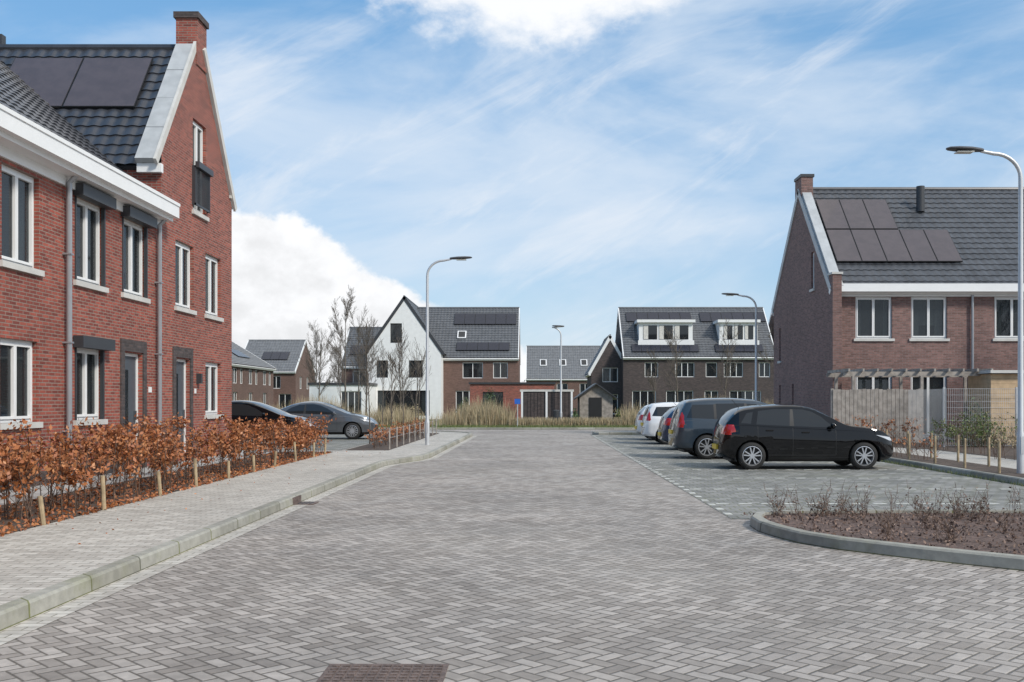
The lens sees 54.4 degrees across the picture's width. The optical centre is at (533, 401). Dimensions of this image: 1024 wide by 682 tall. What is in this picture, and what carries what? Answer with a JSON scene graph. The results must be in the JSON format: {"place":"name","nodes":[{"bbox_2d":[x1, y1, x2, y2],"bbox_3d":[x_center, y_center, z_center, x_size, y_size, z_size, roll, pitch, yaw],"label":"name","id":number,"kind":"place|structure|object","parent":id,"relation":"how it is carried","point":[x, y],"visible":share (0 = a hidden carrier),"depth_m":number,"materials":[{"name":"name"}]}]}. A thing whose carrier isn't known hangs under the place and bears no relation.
{"place":"outdoors","nodes":[
{"label":"outdoors","id":0,"kind":"place"},
{"bbox_2d":[0,431,468,604],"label":"sidewalk","id":1,"kind":"structure","parent":0,"point":[35,559],"depth_m":12.12,"materials":[{"name":"grey concrete"}]},
{"bbox_2d":[0,452,269,504],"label":"garden paving","id":2,"kind":"structure","parent":1,"relation":"on","point":[44,491],"depth_m":17.27,"materials":[{"name":"tile"}]},
{"bbox_2d":[66,176,166,480],"bbox_3d":[-8.306,-1.377,20.175,0.287,5.654,4.448,0,0,0],"label":"drainpipe","id":3,"kind":"object","parent":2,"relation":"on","point":[71,180],"visible":0.74,"depth_m":17.97,"materials":[{"name":"metal"}]},
{"bbox_2d":[0,452,317,533],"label":"planting strip","id":4,"kind":"object","parent":1,"relation":"on","point":[35,516],"visible":0.33,"depth_m":14.79,"materials":[{"name":"soil"}]},
{"bbox_2d":[0,412,230,522],"bbox_3d":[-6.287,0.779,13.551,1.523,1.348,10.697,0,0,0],"label":"beech hedge","id":5,"kind":"object","parent":4,"relation":"on","point":[136,452],"visible":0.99,"depth_m":14.17,"materials":[{"name":"orange plant"}]},
{"bbox_2d":[0,451,331,536],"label":"leaf litter","id":6,"kind":"object","parent":4,"relation":"on","point":[93,508],"visible":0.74,"depth_m":15.55,"materials":[{"name":"brown plant"}]},
{"bbox_2d":[108,411,286,476],"bbox_3d":[-6.433,0.827,20.955,2.212,1.253,5.203,0,0,23],"label":"beech hedge","id":7,"kind":"object","parent":4,"relation":"on","point":[236,440],"visible":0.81,"depth_m":20.82,"materials":[{"name":"orange plant"}]},
{"bbox_2d":[240,412,335,459],"bbox_3d":[-6.519,0.875,26.962,2.610,1.157,4.974,0,0,-30],"label":"beech hedge","id":8,"kind":"object","parent":4,"relation":"on","point":[300,438],"visible":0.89,"depth_m":26.00,"materials":[{"name":"orange plant"}]},
{"bbox_2d":[241,434,390,449],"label":"driveway paving","id":9,"kind":"structure","parent":1,"relation":"on","point":[340,442],"depth_m":34.96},
{"bbox_2d":[232,400,321,439],"bbox_3d":[-9.406,0.697,33.200,4.512,1.475,2.084,0,0,0],"label":"sedan car","id":10,"kind":"object","parent":9,"relation":"on","point":[251,411],"visible":0.21,"depth_m":32.43,"materials":[{"name":"black paint"}]},
{"bbox_2d":[280,401,377,438],"bbox_3d":[-8.206,0.712,38.500,4.312,1.445,2.047,0,0,-2],"label":"hatchback car","id":11,"kind":"object","parent":9,"relation":"on","point":[348,424],"visible":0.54,"depth_m":37.73,"materials":[{"name":"grey paint"}]},
{"bbox_2d":[347,433,437,449],"bbox_3d":[-4.950,1.440,37.500,1.300,0.001,16.000,0,0,0],"label":"planting strip","id":12,"kind":"object","parent":1,"relation":"on","point":[370,446],"visible":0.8,"depth_m":33.29,"materials":[{"name":"soil"}]},
{"bbox_2d":[364,417,424,447],"bbox_3d":[-4.928,1.025,37.576,1.211,0.861,14.985,0,0,0],"label":"beech hedge","id":13,"kind":"object","parent":12,"relation":"on","point":[380,436],"visible":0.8,"depth_m":34.11,"materials":[{"name":"brown plant"}]},
{"bbox_2d":[425,256,471,444],"bbox_3d":[-2.842,-1.670,33.200,1.564,6.340,0.300,0,0,0],"label":"street lamp","id":14,"kind":"object","parent":1,"relation":"on","point":[427,431],"visible":0.98,"depth_m":33.16,"materials":[{"name":"metal"}]},
{"bbox_2d":[308,383,377,415],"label":"white garage","id":15,"kind":"structure","parent":0,"point":[330,389],"depth_m":82.00,"materials":[{"name":"paint"}]},
{"bbox_2d":[0,429,1023,681],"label":"road","id":16,"kind":"structure","parent":0,"point":[534,555],"depth_m":7.83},
{"bbox_2d":[0,430,471,630],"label":"kerb stone","id":17,"kind":"object","parent":16,"relation":"on","point":[21,609],"visible":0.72,"depth_m":9.48,"materials":[{"name":"concrete"}]},
{"bbox_2d":[0,436,475,644],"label":"gutter band","id":18,"kind":"object","parent":16,"relation":"on","point":[32,624],"visible":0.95,"depth_m":9.05,"materials":[{"name":"grey concrete"}]},
{"bbox_2d":[316,664,448,681],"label":"drain cover","id":19,"kind":"object","parent":16,"relation":"on","point":[384,673],"visible":1,"depth_m":5.64,"materials":[{"name":"metal"}]},
{"bbox_2d":[592,430,1023,485],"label":"kerb stone","id":20,"kind":"object","parent":16,"relation":"on","point":[1005,478],"visible":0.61,"depth_m":21.69,"materials":[{"name":"concrete"}]},
{"bbox_2d":[743,511,1023,554],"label":"planting bed","id":21,"kind":"object","parent":16,"relation":"on","point":[986,539],"visible":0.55,"depth_m":11.35,"materials":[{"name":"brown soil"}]},
{"bbox_2d":[763,480,1021,516],"bbox_3d":[7.397,1.226,12.729,8.868,0.586,0.623,0,0,0],"label":"dead shrub","id":22,"kind":"object","parent":21,"relation":"on","point":[867,497],"visible":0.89,"depth_m":12.75,"materials":[{"name":"brown plant"}]},
{"bbox_2d":[766,490,1023,547],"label":"dead shrub","id":23,"kind":"object","parent":21,"relation":"on","point":[957,516],"visible":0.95,"depth_m":12.13,"materials":[{"name":"brown plant"}]},
{"bbox_2d":[750,509,1023,570],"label":"kerb stone","id":24,"kind":"object","parent":16,"relation":"on","point":[759,522],"visible":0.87,"depth_m":10.13,"materials":[{"name":"concrete"}]},
{"bbox_2d":[0,0,1023,382],"label":"sky","id":25,"kind":"structure","parent":0,"point":[589,159],"materials":[{"name":"blue"}]},
{"bbox_2d":[526,346,599,378],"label":"roof","id":26,"kind":"structure","parent":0,"point":[573,368],"depth_m":132.44,"materials":[{"name":"tile"}]},
{"bbox_2d":[591,435,1023,518],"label":"parking bay paving","id":27,"kind":"structure","parent":0,"point":[732,488],"depth_m":18.75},
{"bbox_2d":[640,401,678,443],"bbox_3d":[6.044,0.719,36.500,4.212,1.653,2.028,0,0,0],"label":"hatchback car","id":28,"kind":"object","parent":27,"relation":"on","point":[653,415],"visible":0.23,"depth_m":35.82,"materials":[{"name":"white paint"}]},
{"bbox_2d":[668,394,766,458],"bbox_3d":[5.994,0.660,27.400,4.512,1.769,2.038,0,0,-1],"label":"minivan car","id":29,"kind":"object","parent":27,"relation":"on","point":[692,425],"visible":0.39,"depth_m":26.66,"materials":[{"name":"paint"}]},
{"bbox_2d":[712,400,892,469],"bbox_3d":[6.244,0.749,23.300,4.062,1.592,2.010,0,0,0],"label":"hatchback car","id":30,"kind":"object","parent":27,"relation":"on","point":[751,437],"visible":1,"depth_m":22.50,"materials":[{"name":"black paint"}]},
{"bbox_2d":[595,435,1021,514],"bbox_3d":[5.725,1.544,29.345,6.210,0.004,31.490,0,0,0],"label":"bay marking","id":31,"kind":"object","parent":27,"relation":"on","point":[748,469],"visible":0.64,"depth_m":22.55,"materials":[{"name":"white paint"}]},
{"bbox_2d":[604,431,1016,468],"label":"sidewalk","id":32,"kind":"structure","parent":0,"point":[982,459],"depth_m":25.75,"materials":[{"name":"grey concrete"}]},
{"bbox_2d":[885,429,1000,472],"bbox_3d":[9.725,1.150,23.450,0.810,0.700,16.560,0,0,0],"label":"hedge stake","id":33,"kind":"object","parent":32,"relation":"on","point":[964,451],"visible":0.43,"depth_m":22.10,"materials":[{"name":"brown wood"}]},
{"bbox_2d":[893,439,1016,458],"bbox_3d":[20.300,1.442,30.950,19.400,0.001,13.900,0,0,0],"label":"planting strip","id":34,"kind":"object","parent":32,"relation":"on","point":[1010,453],"depth_m":29.87,"materials":[{"name":"soil"}]},
{"bbox_2d":[831,389,921,442],"bbox_3d":[11.925,0.500,34.665,3.150,1.900,0.130,0,0,0],"label":"wooden fence","id":35,"kind":"object","parent":34,"relation":"on","point":[882,404],"visible":0.68,"depth_m":34.60,"materials":[{"name":"grey wood"}]},
{"bbox_2d":[826,369,992,440],"bbox_3d":[13.650,0.150,36.050,5.500,2.600,2.500,0,0,0],"label":"pergola","id":36,"kind":"object","parent":34,"relation":"on","point":[901,373],"visible":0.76,"depth_m":35.02,"materials":[{"name":"grey wood"}]},
{"bbox_2d":[920,387,1017,446],"bbox_3d":[15.995,0.500,31.746,7.731,1.900,2.819,0,0,23],"label":"fence","id":37,"kind":"object","parent":34,"relation":"on","point":[984,407],"visible":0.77,"depth_m":31.52,"materials":[{"name":"metal"}]},
{"bbox_2d":[928,406,1017,455],"bbox_3d":[15.351,0.784,30.113,9.253,1.341,4.183,0,0,-29],"label":"shrub hedge","id":38,"kind":"object","parent":34,"relation":"on","point":[979,433],"visible":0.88,"depth_m":28.79,"materials":[{"name":"green plant"}]},
{"bbox_2d":[946,146,1023,472],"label":"street lamp","id":39,"kind":"object","parent":32,"relation":"on","point":[1020,431],"visible":0.96,"depth_m":19.96,"materials":[{"name":"metal"}]},
{"bbox_2d":[891,452,1023,477],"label":"planting strip","id":40,"kind":"object","parent":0,"point":[982,467],"visible":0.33,"depth_m":22.41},
{"bbox_2d":[968,370,1017,442],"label":"garden shed","id":41,"kind":"structure","parent":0,"point":[993,382],"depth_m":34.20,"materials":[{"name":"brown wood"}]},
{"label":"ground","id":42,"kind":"structure","parent":0,"visible":0},
{"bbox_2d":[0,157,156,472],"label":"wall","id":43,"kind":"structure","parent":42,"relation":"on","point":[33,309],"depth_m":17.92,"materials":[{"name":"red brick"}]},
{"bbox_2d":[0,165,141,422],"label":"window frame","id":44,"kind":"object","parent":43,"relation":"in","point":[28,342],"visible":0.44,"depth_m":17.09,"materials":[{"name":"white plastic"}]},
{"bbox_2d":[0,260,150,429],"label":"window sill","id":45,"kind":"structure","parent":43,"relation":"attached to","point":[24,269],"depth_m":18.37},
{"bbox_2d":[0,168,141,418],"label":"casement","id":46,"kind":"object","parent":45,"relation":"attached to","point":[14,258],"visible":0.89,"depth_m":17.02,"materials":[{"name":"white paint"}]},
{"bbox_2d":[0,172,138,416],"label":"window glass","id":47,"kind":"object","parent":46,"relation":"in","point":[23,255],"visible":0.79,"depth_m":16.88,"materials":[{"name":"black glass"}]},
{"bbox_2d":[0,145,159,224],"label":"fascia","id":48,"kind":"structure","parent":43,"relation":"attached to","point":[29,164],"depth_m":16.95,"materials":[{"name":"white paint"}]},
{"bbox_2d":[73,183,156,419],"bbox_3d":[-8.425,-1.840,20.150,0.250,4.380,3.600,0,0,0],"label":"window surround","id":49,"kind":"object","parent":43,"relation":"attached to","point":[88,193],"visible":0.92,"depth_m":19.62,"materials":[{"name":"paint"}]},
{"bbox_2d":[120,338,146,469],"bbox_3d":[-8.485,0.075,21.125,0.030,2.750,1.350,0,0,0],"label":"door surround","id":50,"kind":"object","parent":43,"relation":"attached to","point":[133,345],"visible":0.81,"depth_m":20.96,"materials":[{"name":"brick"}]},
{"bbox_2d":[125,356,135,460],"bbox_3d":[-8.629,0.195,21.125,0.042,2.310,0.830,0,0,0],"label":"door","id":51,"kind":"structure","parent":50,"relation":"in","point":[130,364],"depth_m":21.27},
{"bbox_3d":[-13.400,-6.324,14.600,10.462,4.424,21.200,0,0,0],"label":"roof deck","id":52,"kind":"object","parent":43,"relation":"on","visible":0},
{"bbox_2d":[0,60,128,174],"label":"roof","id":53,"kind":"structure","parent":52,"relation":"on","point":[18,95],"depth_m":21.21,"materials":[{"name":"black tile"}]},
{"bbox_2d":[0,104,179,221],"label":"gutter","id":54,"kind":"object","parent":52,"relation":"attached to","point":[24,136],"visible":1,"depth_m":17.70,"materials":[{"name":"white paint"}]},
{"bbox_2d":[123,54,231,461],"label":"wall","id":55,"kind":"structure","parent":42,"relation":"on","point":[205,339],"depth_m":24.97,"materials":[{"name":"red brick"}]},
{"bbox_2d":[115,157,160,169],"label":"roof deck","id":56,"kind":"structure","parent":55,"relation":"on","point":[130,166],"depth_m":22.56,"materials":[{"name":"paint"}]},
{"bbox_2d":[0,49,173,163],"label":"roof","id":57,"kind":"structure","parent":56,"relation":"on","point":[114,135],"depth_m":23.57,"materials":[{"name":"black tile"}]},
{"bbox_2d":[10,58,151,105],"bbox_3d":[-11.195,-7.777,24.200,3.390,1.530,1.141,0,0,0],"label":"solar panel","id":58,"kind":"object","parent":57,"relation":"on","point":[108,81],"visible":0.92,"depth_m":24.26,"materials":[{"name":"black glass"}]},
{"bbox_2d":[176,18,206,72],"bbox_3d":[-8.695,-9.025,25.285,0.530,1.150,0.720,0,0,0],"label":"chimney","id":59,"kind":"object","parent":57,"relation":"on","point":[189,30],"visible":0.71,"depth_m":24.93,"materials":[{"name":"red brick"}]},
{"bbox_2d":[0,44,175,49],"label":"ridge","id":60,"kind":"structure","parent":56,"relation":"on","point":[87,46],"depth_m":25.09,"materials":[{"name":"black tile"}]},
{"bbox_2d":[172,346,192,462],"bbox_3d":[-8.445,0.075,23.975,0.030,2.750,1.350,0,0,0],"label":"door surround","id":61,"kind":"object","parent":55,"relation":"attached to","point":[181,352],"visible":0.79,"depth_m":23.75,"materials":[{"name":"brick"}]},
{"bbox_2d":[176,361,183,454],"bbox_3d":[-8.589,0.195,23.975,0.042,2.310,0.830,0,0,0],"label":"door","id":62,"kind":"structure","parent":61,"relation":"in","point":[180,369],"depth_m":24.09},
{"bbox_2d":[134,44,232,209],"bbox_3d":[-8.705,-7.176,25.185,0.510,3.590,5.707,0,0,0],"label":"parapet flashing","id":63,"kind":"object","parent":55,"relation":"attached to","point":[148,144],"visible":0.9,"depth_m":23.54,"materials":[{"name":"metal"}]},
{"bbox_2d":[153,41,236,211],"bbox_3d":[-8.450,-7.191,25.197,0.140,3.708,5.879,0,0,0],"label":"parapet edge","id":64,"kind":"object","parent":55,"relation":"attached to","point":[171,113],"visible":1,"depth_m":24.74,"materials":[{"name":"concrete"}]},
{"bbox_2d":[174,209,223,418],"bbox_3d":[-8.475,-2.150,25.200,0.150,5.200,3.560,0,0,0],"label":"window sill","id":65,"kind":"structure","parent":55,"relation":"attached to","point":[186,310],"depth_m":25.45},
{"bbox_2d":[175,123,216,412],"bbox_3d":[-8.565,-3.350,25.200,0.070,7.280,3.272,0,0,0],"label":"casement","id":66,"kind":"object","parent":65,"relation":"attached to","point":[196,127],"visible":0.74,"depth_m":25.59,"materials":[{"name":"white paint"}]},
{"bbox_2d":[175,126,214,410],"bbox_3d":[-8.585,-3.350,25.200,0.010,7.280,3.272,0,0,0],"label":"window glass","id":67,"kind":"object","parent":66,"relation":"in","point":[184,277],"visible":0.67,"depth_m":26.02,"materials":[{"name":"black glass"}]},
{"bbox_2d":[192,165,209,212],"bbox_3d":[-8.415,-5.360,25.200,0.090,0.980,1.120,0,0,0],"label":"balcony bar","id":68,"kind":"object","parent":55,"relation":"attached to","point":[205,190],"visible":0.99,"depth_m":25.09,"materials":[{"name":"black metal"}]},
{"bbox_2d":[232,366,272,405],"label":"wall","id":69,"kind":"structure","parent":42,"relation":"on","point":[244,389],"depth_m":96.60,"materials":[{"name":"brown brick"}]},
{"bbox_2d":[273,344,314,406],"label":"wall","id":70,"kind":"structure","parent":42,"relation":"on","point":[289,383],"depth_m":112.42,"materials":[{"name":"brown brick"}]},
{"bbox_2d":[245,341,304,370],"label":"roof","id":71,"kind":"structure","parent":70,"relation":"on","point":[260,348],"depth_m":115.19,"materials":[{"name":"tile"}]},
{"bbox_2d":[297,320,336,398],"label":"bare tree","id":72,"kind":"object","parent":42,"relation":"on","point":[320,365],"visible":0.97,"depth_m":71.68,"materials":[{"name":"brown plant"}]},
{"bbox_2d":[324,284,356,408],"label":"bare tree","id":73,"kind":"object","parent":42,"relation":"on","point":[345,319],"visible":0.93,"depth_m":68.23,"materials":[{"name":"brown plant"}]},
{"bbox_2d":[341,369,365,382],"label":"wall","id":74,"kind":"structure","parent":42,"relation":"on","point":[349,378],"depth_m":89.00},
{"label":"roof deck","id":75,"kind":"object","parent":74,"relation":"attached to","visible":0},
{"bbox_2d":[343,328,380,365],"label":"roof","id":76,"kind":"structure","parent":75,"relation":"attached to","point":[354,337],"depth_m":91.42,"materials":[{"name":"grey tile"}]},
{"bbox_2d":[350,315,382,413],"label":"bare tree","id":77,"kind":"object","parent":42,"relation":"on","point":[367,339],"visible":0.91,"depth_m":62.95,"materials":[{"name":"brown plant"}]},
{"bbox_2d":[367,301,442,418],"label":"wall","id":78,"kind":"structure","parent":42,"relation":"on","point":[407,318],"depth_m":86.00,"materials":[{"name":"white paint"}]},
{"bbox_2d":[377,324,425,414],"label":"window glass","id":79,"kind":"object","parent":78,"relation":"in","point":[395,332],"visible":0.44,"depth_m":86.12,"materials":[{"name":"black glass"}]},
{"bbox_2d":[443,329,519,416],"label":"wall","id":80,"kind":"structure","parent":42,"relation":"on","point":[454,380],"depth_m":88.00,"materials":[{"name":"brown brick"}]},
{"bbox_2d":[443,357,515,357],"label":"roof deck","id":81,"kind":"structure","parent":80,"relation":"on","point":[480,357],"depth_m":87.84,"materials":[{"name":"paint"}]},
{"bbox_2d":[417,308,518,357],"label":"roof","id":82,"kind":"structure","parent":81,"relation":"on","point":[444,328],"depth_m":90.40,"materials":[{"name":"grey tile"}]},
{"bbox_2d":[454,313,515,349],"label":"solar panel","id":83,"kind":"object","parent":82,"relation":"on","point":[501,318],"visible":1,"depth_m":91.29,"materials":[{"name":"black glass"}]},
{"bbox_2d":[457,363,506,411],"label":"window glass","id":84,"kind":"object","parent":80,"relation":"in","point":[467,370],"visible":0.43,"depth_m":88.12,"materials":[{"name":"black glass"}]},
{"bbox_2d":[379,427,621,427],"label":"grass verge","id":85,"kind":"object","parent":42,"relation":"on","point":[515,427],"depth_m":57.29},
{"bbox_2d":[378,424,634,427],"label":"grass tufts","id":86,"kind":"object","parent":85,"relation":"on","point":[532,426],"visible":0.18,"depth_m":56.66,"materials":[{"name":"green plant"}]},
{"bbox_2d":[235,393,773,426],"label":"reed bed","id":87,"kind":"object","parent":42,"relation":"on","point":[481,415],"visible":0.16,"depth_m":60.07,"materials":[{"name":"beige plant"}]},
{"bbox_2d":[469,382,555,418],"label":"brick annex","id":88,"kind":"object","parent":42,"relation":"on","point":[508,391],"visible":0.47,"depth_m":78.00,"materials":[{"name":"brick"}]},
{"bbox_2d":[520,389,573,419],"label":"garage shed","id":89,"kind":"structure","parent":42,"relation":"on","point":[539,403],"depth_m":60.95,"materials":[{"name":"paint"}]},
{"bbox_2d":[507,416,626,426],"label":"reed bed","id":90,"kind":"object","parent":42,"relation":"on","point":[580,421],"visible":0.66,"depth_m":59.14,"materials":[{"name":"beige plant"}]},
{"bbox_2d":[573,383,617,419],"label":"garden shed","id":91,"kind":"structure","parent":42,"relation":"on","point":[595,399],"depth_m":63.00,"materials":[{"name":"brown wood"}]},
{"bbox_2d":[587,341,620,418],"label":"wall","id":92,"kind":"structure","parent":42,"relation":"on","point":[610,357],"depth_m":90.00,"materials":[{"name":"brick"}]},
{"bbox_2d":[616,316,773,411],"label":"wall","id":93,"kind":"structure","parent":42,"relation":"on","point":[699,383],"depth_m":88.00,"materials":[{"name":"brick"}]},
{"bbox_2d":[619,308,773,355],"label":"roof","id":94,"kind":"structure","parent":93,"relation":"on","point":[705,337],"depth_m":90.14,"materials":[{"name":"tile"}]},
{"bbox_2d":[626,313,765,350],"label":"solar panel","id":95,"kind":"object","parent":94,"relation":"on","point":[703,316],"visible":0.82,"depth_m":91.59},
{"bbox_2d":[624,356,772,356],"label":"roof deck","id":96,"kind":"structure","parent":93,"relation":"attached to","point":[695,356],"depth_m":87.82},
{"bbox_2d":[643,325,752,338],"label":"dormer window","id":97,"kind":"structure","parent":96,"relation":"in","point":[652,331],"depth_m":88.97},
{"bbox_2d":[638,340,758,344],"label":"dormer balustrade","id":98,"kind":"object","parent":96,"relation":"on","point":[687,342],"visible":1,"depth_m":88.75,"materials":[{"name":"white paint"}]},
{"bbox_2d":[633,363,768,411],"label":"window glass","id":99,"kind":"object","parent":93,"relation":"in","point":[683,395],"visible":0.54,"depth_m":88.12,"materials":[{"name":"grey glass"}]},
{"bbox_2d":[711,318,742,397],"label":"bare tree","id":100,"kind":"object","parent":42,"relation":"on","point":[729,364],"visible":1,"depth_m":80.33,"materials":[{"name":"brown plant"}]},
{"bbox_2d":[774,199,1017,438],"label":"wall","id":101,"kind":"structure","parent":42,"relation":"on","point":[814,335],"depth_m":38.00,"materials":[{"name":"brown brick"}]},
{"bbox_2d":[771,189,830,311],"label":"verge board","id":102,"kind":"object","parent":101,"relation":"attached to","point":[813,235],"visible":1,"depth_m":41.49,"materials":[{"name":"metal"}]},
{"bbox_2d":[802,192,842,282],"bbox_3d":[11.500,-6.663,42.400,0.400,4.692,9.725,0,0,0],"label":"parapet flashing","id":103,"kind":"object","parent":101,"relation":"attached to","point":[822,240],"visible":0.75,"depth_m":39.85,"materials":[{"name":"metal"}]},
{"bbox_2d":[771,283,1023,314],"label":"gutter","id":104,"kind":"object","parent":101,"relation":"attached to","point":[929,288],"visible":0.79,"depth_m":37.55,"materials":[{"name":"white paint"}]},
{"bbox_2d":[813,190,1023,282],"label":"roof","id":105,"kind":"structure","parent":101,"relation":"on","point":[981,226],"depth_m":40.19,"materials":[{"name":"tile"}]},
{"bbox_2d":[816,199,961,260],"bbox_3d":[14.225,-6.951,40.157,4.850,2.986,2.952,0,0,0],"label":"solar panel","id":106,"kind":"object","parent":105,"relation":"on","point":[891,241],"visible":1,"depth_m":39.80,"materials":[{"name":"black glass"}]},
{"bbox_2d":[813,253,1023,436],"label":"window frame","id":107,"kind":"object","parent":101,"relation":"attached to","point":[931,337],"visible":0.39,"depth_m":38.09,"materials":[{"name":"plastic"}]},
{"bbox_2d":[813,254,1023,434],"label":"casement","id":108,"kind":"object","parent":107,"relation":"attached to","point":[943,299],"visible":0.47,"depth_m":38.07,"materials":[{"name":"white paint"}]},
{"bbox_2d":[858,300,1023,433],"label":"window glass","id":109,"kind":"object","parent":108,"relation":"in","point":[919,318],"visible":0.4,"depth_m":38.12,"materials":[{"name":"grey glass"}]},
{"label":"roof","id":110,"kind":"object","parent":101,"relation":"on","visible":0},
{"bbox_2d":[815,199,962,261],"bbox_3d":[14.226,-6.935,40.173,4.891,3.033,3.000,0,0,0],"label":"solar frame","id":111,"kind":"object","parent":110,"relation":"on","point":[874,229],"visible":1,"depth_m":39.60,"materials":[{"name":"black metal"}]},
{"bbox_2d":[813,187,1023,190],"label":"ridge","id":112,"kind":"structure","parent":110,"relation":"on","point":[914,188],"depth_m":42.31,"materials":[{"name":"tile"}]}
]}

